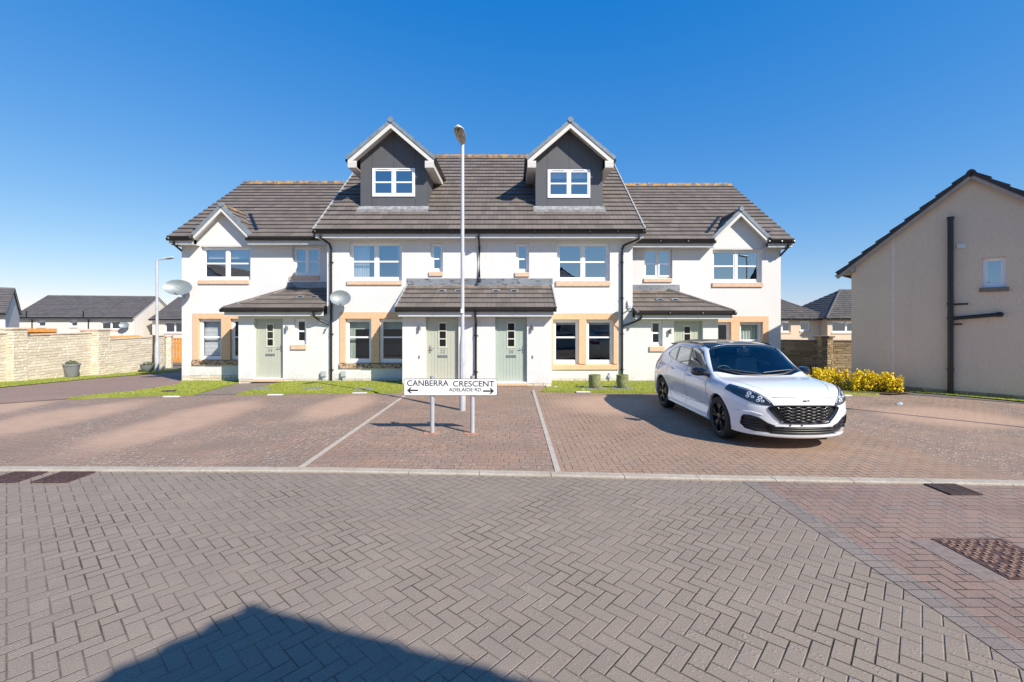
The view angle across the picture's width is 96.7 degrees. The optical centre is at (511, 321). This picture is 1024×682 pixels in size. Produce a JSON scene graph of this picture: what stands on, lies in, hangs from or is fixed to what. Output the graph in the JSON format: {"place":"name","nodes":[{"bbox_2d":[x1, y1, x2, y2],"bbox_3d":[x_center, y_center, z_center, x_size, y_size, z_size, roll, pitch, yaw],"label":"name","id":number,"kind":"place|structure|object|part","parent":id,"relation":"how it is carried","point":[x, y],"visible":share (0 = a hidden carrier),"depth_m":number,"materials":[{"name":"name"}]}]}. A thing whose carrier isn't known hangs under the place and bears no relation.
{"place":"outdoors","nodes":[
{"label":"outdoors","id":0,"kind":"place"},
{"bbox_2d":[0,368,181,402],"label":"lane","id":1,"kind":"structure","parent":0,"point":[52,391],"depth_m":14.20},
{"bbox_2d":[172,338,181,361],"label":"timber gate","id":2,"kind":"structure","parent":1,"relation":"on","point":[174,358],"depth_m":32.98,"materials":[{"name":"orange wood"}]},
{"bbox_2d":[0,369,181,386],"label":"grass verge","id":3,"kind":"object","parent":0,"point":[89,377],"depth_m":18.18,"materials":[{"name":"green plant"}]},
{"bbox_2d":[62,360,80,376],"bbox_3d":[-18.528,1.990,19.150,0.580,0.718,0.580,0,0,0],"label":"plant pot","id":4,"kind":"object","parent":3,"relation":"on","point":[71,368],"visible":0.98,"depth_m":19.00,"materials":[{"name":"grey stone"}]},
{"bbox_2d":[0,327,165,381],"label":"garden wall","id":5,"kind":"structure","parent":3,"relation":"on","point":[24,355],"depth_m":19.32,"materials":[{"name":"stone"}]},
{"bbox_2d":[140,361,154,371],"bbox_3d":[-18.660,2.323,23.300,0.660,0.550,0.660,0,0,0],"label":"plant pot","id":6,"kind":"object","parent":3,"relation":"on","point":[148,367],"visible":0.98,"depth_m":23.14,"materials":[{"name":"grey stone"}]},
{"bbox_2d":[155,257,173,370],"bbox_3d":[-18.343,-0.372,24.023,0.961,6.084,0.220,0,0,-3],"label":"lamp post","id":7,"kind":"object","parent":3,"relation":"on","point":[157,332],"visible":0.98,"depth_m":23.95,"materials":[{"name":"metal"}]},
{"bbox_2d":[0,370,1022,400],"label":"grass","id":8,"kind":"structure","parent":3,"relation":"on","point":[236,381],"depth_m":13.91,"materials":[{"name":"green plant"}]},
{"bbox_2d":[67,380,238,398],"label":"lawn","id":9,"kind":"structure","parent":0,"point":[110,395],"depth_m":12.39,"materials":[{"name":"green plant"}]},
{"bbox_2d":[0,383,403,466],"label":"parking bays","id":10,"kind":"object","parent":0,"point":[290,430],"visible":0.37,"depth_m":8.27,"materials":[{"name":"brown brick"}]},
{"bbox_2d":[197,382,278,394],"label":"path","id":11,"kind":"structure","parent":0,"point":[234,389],"depth_m":13.39,"materials":[{"name":"grey concrete"}]},
{"bbox_2d":[236,381,403,394],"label":"lawn","id":12,"kind":"structure","parent":0,"point":[395,390],"depth_m":13.23,"materials":[{"name":"green plant"}]},
{"bbox_2d":[249,387,271,389],"bbox_3d":[-7.277,1.961,13.200,0.500,0.044,0.340,0,0,-9],"label":"inspection cover","id":13,"kind":"object","parent":12,"relation":"in","point":[260,388],"visible":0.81,"depth_m":13.10,"materials":[{"name":"grey metal"}]},
{"bbox_2d":[303,387,322,388],"bbox_3d":[-5.798,1.962,13.300,0.500,0.044,0.350,0,0,-6],"label":"inspection cover","id":14,"kind":"object","parent":12,"relation":"in","point":[313,387],"visible":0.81,"depth_m":13.31,"materials":[{"name":"grey metal"}]},
{"bbox_2d":[354,388,372,389],"bbox_3d":[-4.241,1.951,13.000,0.500,0.044,0.320,0,0,-14],"label":"inspection cover","id":15,"kind":"object","parent":12,"relation":"in","point":[363,388],"visible":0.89,"depth_m":13.04,"materials":[{"name":"grey concrete"}]},
{"bbox_2d":[305,386,554,472],"bbox_3d":[-1.100,2.020,10.910,3.400,0.140,10.180,0,0,0],"label":"parking bay","id":16,"kind":"object","parent":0,"point":[509,428],"visible":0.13,"depth_m":7.56,"materials":[{"name":"brown brick"}]},
{"bbox_2d":[404,376,496,434],"bbox_3d":[-1.061,1.474,7.913,1.614,1.052,0.189,0,0,0],"label":"street name sign","id":17,"kind":"object","parent":16,"relation":"on","point":[432,387],"visible":1,"depth_m":7.86,"materials":[{"name":"white metal"}]},
{"bbox_2d":[454,124,465,410],"bbox_3d":[-1.107,-1.058,9.713,0.229,6.016,0.652,0,0,0],"label":"lamp post","id":18,"kind":"object","parent":16,"relation":"on","point":[459,131],"visible":0.89,"depth_m":9.93,"materials":[{"name":"metal"}]},
{"bbox_2d":[461,363,463,378],"bbox_3d":[-1.085,1.150,9.918,0.060,0.500,0.037,0,0,0],"label":"access door","id":19,"kind":"structure","parent":18,"relation":"in","point":[462,364],"depth_m":9.90,"materials":[{"name":"paint"}]},
{"bbox_2d":[50,360,850,473],"bbox_3d":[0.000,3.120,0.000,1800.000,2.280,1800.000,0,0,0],"label":"ground","id":20,"kind":"structure","parent":0,"point":[176,365],"depth_m":27.95,"materials":[{"name":"green plant"}]},
{"bbox_2d":[0,287,21,327],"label":"background house","id":21,"kind":"structure","parent":20,"relation":"on","point":[10,311],"depth_m":32.79,"materials":[{"name":"white paint"}]},
{"bbox_2d":[27,329,56,333],"bbox_3d":[-23.383,1.532,22.505,1.709,2.336,0.110,0,0,0],"label":"garden fence","id":22,"kind":"object","parent":20,"relation":"on","point":[35,331],"visible":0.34,"depth_m":22.45,"materials":[{"name":"orange wood"}]},
{"bbox_2d":[19,295,166,336],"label":"background house","id":23,"kind":"structure","parent":20,"relation":"on","point":[67,313],"depth_m":48.12,"materials":[{"name":"grey tile"}]},
{"bbox_2d":[37,320,45,327],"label":"window","id":24,"kind":"structure","parent":23,"relation":"in","point":[39,326],"depth_m":46.48,"materials":[{"name":"white plastic"}]},
{"bbox_2d":[101,321,120,330],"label":"window","id":25,"kind":"structure","parent":23,"relation":"in","point":[113,329],"depth_m":47.68,"materials":[{"name":"white plastic"}]},
{"bbox_2d":[119,322,128,327],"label":"satellite dish","id":26,"kind":"object","parent":23,"relation":"attached to","point":[123,324],"visible":1,"depth_m":47.41,"materials":[{"name":"grey metal"}]},
{"bbox_2d":[110,335,141,337],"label":"fence","id":27,"kind":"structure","parent":20,"relation":"on","point":[125,336],"depth_m":27.38,"materials":[{"name":"wood"}]},
{"bbox_2d":[148,297,181,357],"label":"background house","id":28,"kind":"structure","parent":20,"relation":"on","point":[170,318],"depth_m":50.11,"materials":[{"name":"white paint"}]},
{"bbox_2d":[164,322,181,333],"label":"window","id":29,"kind":"structure","parent":28,"relation":"in","point":[166,332],"depth_m":50.10,"materials":[{"name":"white plastic"}]},
{"bbox_2d":[164,335,173,367],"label":"garden wall","id":30,"kind":"structure","parent":20,"relation":"on","point":[168,351],"depth_m":29.40,"materials":[{"name":"stone"}]},
{"bbox_2d":[166,181,345,383],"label":"terraced house","id":31,"kind":"structure","parent":20,"relation":"on","point":[254,275],"depth_m":17.00,"materials":[{"name":"paint"}]},
{"bbox_2d":[163,280,191,298],"bbox_3d":[-12.138,-1.180,16.586,0.638,0.675,0.745,0,0,20],"label":"satellite dish","id":32,"kind":"object","parent":31,"relation":"attached to","point":[179,287],"visible":1,"depth_m":16.59,"materials":[{"name":"grey metal"}]},
{"bbox_2d":[200,319,220,359],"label":"window","id":33,"kind":"structure","parent":31,"relation":"in","point":[212,326],"depth_m":17.26,"materials":[{"name":"white plastic"}]},
{"bbox_2d":[198,247,249,283],"bbox_3d":[-10.730,-2.086,17.131,1.920,1.399,0.362,0,0,0],"label":"window","id":34,"kind":"structure","parent":31,"relation":"in","point":[228,254],"depth_m":17.14,"materials":[{"name":"white plastic"}]},
{"bbox_2d":[232,319,237,359],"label":"window","id":35,"kind":"structure","parent":31,"relation":"in","point":[234,357],"depth_m":17.10,"materials":[{"name":"white plastic"}]},
{"bbox_2d":[251,319,283,381],"bbox_3d":[-8.380,0.989,15.660,1.039,2.149,0.340,0,0,0],"label":"door","id":36,"kind":"structure","parent":31,"relation":"in","point":[268,332],"depth_m":15.77,"materials":[{"name":"green wood"}]},
{"bbox_2d":[291,319,306,348],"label":"window","id":37,"kind":"structure","parent":31,"relation":"in","point":[297,341],"depth_m":15.75,"materials":[{"name":"white plastic"}]},
{"bbox_2d":[289,247,318,279],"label":"window","id":38,"kind":"structure","parent":31,"relation":"in","point":[297,276],"depth_m":17.13,"materials":[{"name":"white plastic"}]},
{"bbox_2d":[299,395,404,466],"bbox_3d":[-2.810,1.956,9.081,0.070,0.028,6.137,0,0,0],"label":"bay divider","id":39,"kind":"object","parent":20,"relation":"on","point":[306,463],"visible":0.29,"depth_m":7.66,"materials":[{"name":"white paint"}]},
{"bbox_2d":[312,117,487,383],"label":"terraced house","id":40,"kind":"structure","parent":20,"relation":"on","point":[386,228],"depth_m":15.65,"materials":[{"name":"paint"}]},
{"bbox_2d":[330,290,350,305],"bbox_3d":[-5.884,-0.776,15.228,0.931,0.524,0.574,0,0,23],"label":"satellite dish","id":41,"kind":"object","parent":40,"relation":"attached to","point":[340,297],"visible":1,"depth_m":15.25,"materials":[{"name":"grey metal"}]},
{"bbox_2d":[346,319,370,362],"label":"window","id":42,"kind":"structure","parent":40,"relation":"in","point":[351,324],"depth_m":15.76,"materials":[{"name":"white plastic"}]},
{"bbox_2d":[347,243,401,284],"bbox_3d":[-4.722,-1.984,15.787,1.886,1.468,0.374,0,0,0],"label":"window","id":43,"kind":"structure","parent":40,"relation":"in","point":[360,261],"depth_m":15.79,"materials":[{"name":"white plastic"}]},
{"bbox_2d":[380,319,401,362],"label":"window","id":44,"kind":"structure","parent":40,"relation":"in","point":[384,323],"depth_m":15.76,"materials":[{"name":"white plastic"}]},
{"bbox_2d":[372,168,414,196],"bbox_3d":[-4.287,-5.026,16.499,1.543,1.026,0.082,0,0,0],"label":"window","id":45,"kind":"structure","parent":40,"relation":"in","point":[393,181],"depth_m":16.48,"materials":[{"name":"white plastic"}]},
{"bbox_2d":[429,243,442,275],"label":"window","id":46,"kind":"structure","parent":40,"relation":"in","point":[434,271],"depth_m":15.78,"materials":[{"name":"white plastic"}]},
{"bbox_2d":[426,317,458,378],"bbox_3d":[-2.205,0.941,14.360,1.077,2.149,0.340,0,0,0],"label":"door","id":47,"kind":"structure","parent":40,"relation":"in","point":[442,335],"depth_m":14.47,"materials":[{"name":"green wood"}]},
{"bbox_2d":[0,466,1023,485],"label":"kerb","id":48,"kind":"structure","parent":20,"relation":"on","point":[921,481],"depth_m":5.74,"materials":[{"name":"concrete"}]},
{"bbox_2d":[532,390,560,471],"bbox_3d":[0.595,1.956,9.315,0.070,0.028,6.970,0,0,0],"label":"bay divider","id":49,"kind":"object","parent":20,"relation":"on","point":[553,456],"visible":0.79,"depth_m":7.53,"materials":[{"name":"white paint"}]},
{"bbox_2d":[476,117,645,385],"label":"terraced house","id":50,"kind":"structure","parent":20,"relation":"on","point":[562,228],"depth_m":15.65,"materials":[{"name":"paint"}]},
{"bbox_2d":[495,317,527,385],"bbox_3d":[-0.029,0.941,14.360,1.045,2.149,0.340,0,0,0],"label":"door","id":51,"kind":"structure","parent":50,"relation":"in","point":[510,334],"depth_m":14.47,"materials":[{"name":"green wood"}]},
{"bbox_2d":[515,243,528,276],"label":"window","id":52,"kind":"structure","parent":50,"relation":"in","point":[519,272],"depth_m":15.78,"materials":[{"name":"white plastic"}]},
{"bbox_2d":[553,320,578,363],"bbox_3d":[1.860,0.710,15.835,0.894,1.530,0.194,0,0,0],"label":"window","id":53,"kind":"structure","parent":50,"relation":"in","point":[555,322],"depth_m":15.76,"materials":[{"name":"white plastic"}]},
{"bbox_2d":[548,169,589,197],"bbox_3d":[2.060,-4.979,16.561,1.541,1.026,0.206,0,0,0],"label":"window","id":54,"kind":"structure","parent":50,"relation":"in","point":[552,173],"depth_m":16.48,"materials":[{"name":"white plastic"}]},
{"bbox_2d":[556,243,610,285],"bbox_3d":[2.441,-1.953,15.725,1.875,1.494,0.250,0,0,0],"label":"window","id":55,"kind":"structure","parent":50,"relation":"in","point":[582,280],"depth_m":15.78,"materials":[{"name":"white plastic"}]},
{"bbox_2d":[586,320,612,363],"bbox_3d":[3.025,0.710,15.835,0.935,1.530,0.194,0,0,0],"label":"window","id":56,"kind":"structure","parent":50,"relation":"in","point":[588,322],"depth_m":15.76,"materials":[{"name":"white plastic"}]},
{"bbox_2d":[625,301,638,312],"bbox_3d":[4.012,-0.482,15.352,0.444,0.422,0.584,0,0,0],"label":"satellite dish","id":57,"kind":"object","parent":50,"relation":"attached to","point":[627,307],"visible":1,"depth_m":15.21,"materials":[{"name":"grey metal"}]},
{"bbox_2d":[623,183,794,380],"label":"terraced house","id":58,"kind":"structure","parent":20,"relation":"on","point":[706,260],"depth_m":17.00,"materials":[{"name":"paint"}]},
{"bbox_2d":[649,321,664,350],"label":"window","id":59,"kind":"structure","parent":58,"relation":"in","point":[655,346],"depth_m":15.75,"materials":[{"name":"white plastic"}]},
{"bbox_2d":[644,249,671,281],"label":"window","id":60,"kind":"structure","parent":58,"relation":"in","point":[657,277],"depth_m":17.12,"materials":[{"name":"white plastic"}]},
{"bbox_2d":[674,321,701,342],"bbox_3d":[6.069,1.066,15.660,1.039,2.149,0.340,0,0,0],"label":"door","id":61,"kind":"structure","parent":58,"relation":"in","point":[683,330],"depth_m":15.77,"materials":[{"name":"green wood"}]},
{"bbox_2d":[718,322,729,338],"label":"window","id":62,"kind":"structure","parent":58,"relation":"in","point":[727,324],"depth_m":17.10,"materials":[{"name":"white plastic"}]},
{"bbox_2d":[712,250,762,286],"bbox_3d":[8.415,-1.978,17.085,1.889,1.399,0.271,0,0,0],"label":"window","id":63,"kind":"structure","parent":58,"relation":"in","point":[735,265],"depth_m":17.13,"materials":[{"name":"white plastic"}]},
{"bbox_2d":[740,322,760,341],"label":"window","id":64,"kind":"structure","parent":58,"relation":"in","point":[749,331],"depth_m":17.26,"materials":[{"name":"white plastic"}]},
{"bbox_2d":[781,299,822,339],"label":"background house","id":65,"kind":"structure","parent":20,"relation":"on","point":[793,316],"depth_m":41.00,"materials":[{"name":"paint"}]},
{"bbox_2d":[781,321,791,333],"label":"window","id":66,"kind":"structure","parent":65,"relation":"in","point":[782,332],"depth_m":41.10,"materials":[{"name":"white plastic"}]},
{"bbox_2d":[800,321,810,331],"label":"window","id":67,"kind":"structure","parent":65,"relation":"in","point":[800,321],"depth_m":41.10,"materials":[{"name":"white plastic"}]},
{"bbox_2d":[781,336,850,375],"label":"garden wall","id":68,"kind":"structure","parent":20,"relation":"on","point":[821,352],"depth_m":18.15,"materials":[{"name":"brown stone"}]},
{"bbox_2d":[801,289,850,339],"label":"background house","id":69,"kind":"structure","parent":20,"relation":"on","point":[834,309],"depth_m":41.41,"materials":[{"name":"tile"}]},
{"bbox_2d":[832,321,850,333],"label":"window","id":70,"kind":"structure","parent":69,"relation":"in","point":[833,332],"depth_m":40.09,"materials":[{"name":"white plastic"}]},
{"bbox_2d":[835,169,1023,398],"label":"gable end house","id":71,"kind":"structure","parent":20,"relation":"on","point":[937,293],"depth_m":12.07,"materials":[{"name":"paint"}]},
{"bbox_2d":[979,257,1008,291],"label":"window","id":72,"kind":"structure","parent":71,"relation":"in","point":[1000,286],"depth_m":11.58,"materials":[{"name":"white plastic"}]},
{"bbox_2d":[901,390,1023,400],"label":"lawn strip","id":73,"kind":"object","parent":20,"relation":"on","point":[970,395],"visible":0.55,"depth_m":11.57,"materials":[{"name":"green plant"}]},
{"bbox_2d":[0,472,1023,681],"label":"road","id":74,"kind":"structure","parent":0,"point":[215,577],"depth_m":3.33,"materials":[{"name":"grey brick"}]},
{"bbox_2d":[0,471,47,482],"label":"drain grate","id":75,"kind":"object","parent":74,"relation":"on","point":[14,477],"visible":1,"depth_m":5.70,"materials":[{"name":"metal"}]},
{"bbox_2d":[30,471,95,482],"bbox_3d":[-5.580,1.940,5.670,0.440,0.012,0.380,0,0,0],"label":"drain grate","id":76,"kind":"object","parent":74,"relation":"on","point":[64,477],"visible":1,"depth_m":5.64,"materials":[{"name":"metal"}]},
{"bbox_2d":[743,481,1023,668],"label":"road edge strip","id":77,"kind":"object","parent":74,"relation":"on","point":[1012,650],"visible":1,"depth_m":3.36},
{"bbox_2d":[0,0,1023,310],"label":"sky","id":78,"kind":"structure","parent":0,"point":[122,122],"materials":[{"name":"blue"}]},
{"bbox_2d":[540,381,657,393],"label":"lawn","id":79,"kind":"structure","parent":0,"point":[597,390],"depth_m":13.23,"materials":[{"name":"green plant"}]},
{"bbox_2d":[610,386,633,389],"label":"paving slab","id":80,"kind":"structure","parent":79,"relation":"on","point":[616,387],"depth_m":13.20,"materials":[{"name":"grey concrete"}]},
{"bbox_2d":[616,374,628,387],"bbox_3d":[3.239,1.743,13.350,0.356,0.398,0.353,0,0,0],"label":"garden tub","id":81,"kind":"object","parent":80,"relation":"on","point":[622,380],"visible":1,"depth_m":13.21,"materials":[{"name":"green plastic"}]},
{"bbox_2d":[531,386,1006,479],"bbox_3d":[3.350,2.041,11.353,5.500,0.182,11.695,0,0,0],"label":"parking bay","id":82,"kind":"object","parent":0,"point":[620,433],"visible":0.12,"depth_m":6.97,"materials":[{"name":"brown brick"}]},
{"bbox_2d":[654,339,846,438],"bbox_3d":[4.323,1.168,9.056,2.200,1.566,4.613,0,0,-1],"label":"parked car","id":83,"kind":"object","parent":82,"relation":"on","point":[729,388],"visible":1,"depth_m":7.64,"materials":[{"name":"white paint"}]},
{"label":"side window","id":84,"kind":"part","parent":83,"relation":"part of","materials":[{"name":"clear glass"}]},
{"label":"side window","id":85,"kind":"part","parent":83,"relation":"part of","materials":[{"name":"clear glass"}]},
{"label":"side window","id":86,"kind":"part","parent":83,"relation":"part of","materials":[{"name":"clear glass"}]},
{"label":"side window","id":87,"kind":"part","parent":83,"relation":"part of","materials":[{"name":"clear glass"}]},
{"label":"side window","id":88,"kind":"part","parent":83,"relation":"part of","materials":[{"name":"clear glass"}]},
{"bbox_3d":[2.402,1.965,13.330,0.731,0.038,0.672,0,0,0],"label":"paving slab","id":89,"kind":"object","parent":82,"relation":"on","visible":0},
{"bbox_2d":[588,374,600,387],"bbox_3d":[2.422,1.742,13.350,0.356,0.400,0.353,0,0,0],"label":"garden tub","id":90,"kind":"object","parent":89,"relation":"on","point":[594,380],"visible":1,"depth_m":13.21,"materials":[{"name":"green plastic"}]},
{"bbox_2d":[837,385,886,394],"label":"lawn","id":91,"kind":"structure","parent":0,"point":[851,393],"depth_m":12.06,"materials":[{"name":"green plant"}]},
{"bbox_2d":[841,388,911,393],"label":"bark mulch","id":92,"kind":"object","parent":91,"relation":"on","point":[850,390],"visible":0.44,"depth_m":12.45,"materials":[{"name":"brown wood"}]},
{"bbox_2d":[808,365,839,385],"bbox_3d":[9.001,1.672,13.223,0.889,0.743,0.795,0,0,0],"label":"flowering shrub","id":93,"kind":"object","parent":92,"relation":"on","point":[829,376],"visible":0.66,"depth_m":13.05,"materials":[{"name":"yellow plant"}]},
{"bbox_2d":[837,368,879,391],"bbox_3d":[9.724,1.670,12.710,0.984,0.704,0.840,0,0,0],"label":"flowering shrub","id":94,"kind":"object","parent":92,"relation":"on","point":[858,380],"visible":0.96,"depth_m":12.57,"materials":[{"name":"yellow plant"}]},
{"bbox_2d":[872,371,904,394],"bbox_3d":[10.248,1.697,12.392,0.573,0.663,0.797,0,0,0],"label":"flowering shrub","id":95,"kind":"object","parent":92,"relation":"on","point":[891,384],"visible":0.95,"depth_m":12.23,"materials":[{"name":"yellow plant"}]},
{"bbox_2d":[761,482,1023,645],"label":"red road surface","id":96,"kind":"object","parent":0,"point":[888,522],"visible":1,"depth_m":4.36,"materials":[{"name":"red brick"}]},
{"bbox_2d":[924,483,982,494],"bbox_3d":[5.080,1.936,5.247,0.360,0.012,0.335,0,0,0],"label":"drain grate","id":97,"kind":"object","parent":96,"relation":"on","point":[951,489],"visible":1,"depth_m":5.24,"materials":[{"name":"metal"}]},
{"bbox_2d":[910,540,1008,579],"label":"edging blocks","id":98,"kind":"structure","parent":96,"relation":"on","point":[977,570],"depth_m":3.69,"materials":[{"name":"grey concrete"}]},
{"bbox_2d":[931,538,1023,579],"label":"manhole cover","id":99,"kind":"object","parent":96,"relation":"on","point":[1002,557],"visible":1,"depth_m":3.80,"materials":[{"name":"metal"}]},
{"bbox_2d":[844,381,1023,479],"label":"parking bays","id":100,"kind":"object","parent":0,"point":[985,436],"visible":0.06,"depth_m":8.43,"materials":[{"name":"brown brick"}]},
{"bbox_2d":[902,393,1022,402],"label":"side path","id":101,"kind":"structure","parent":0,"point":[958,397],"depth_m":11.57,"materials":[{"name":"grey concrete"}]}
]}

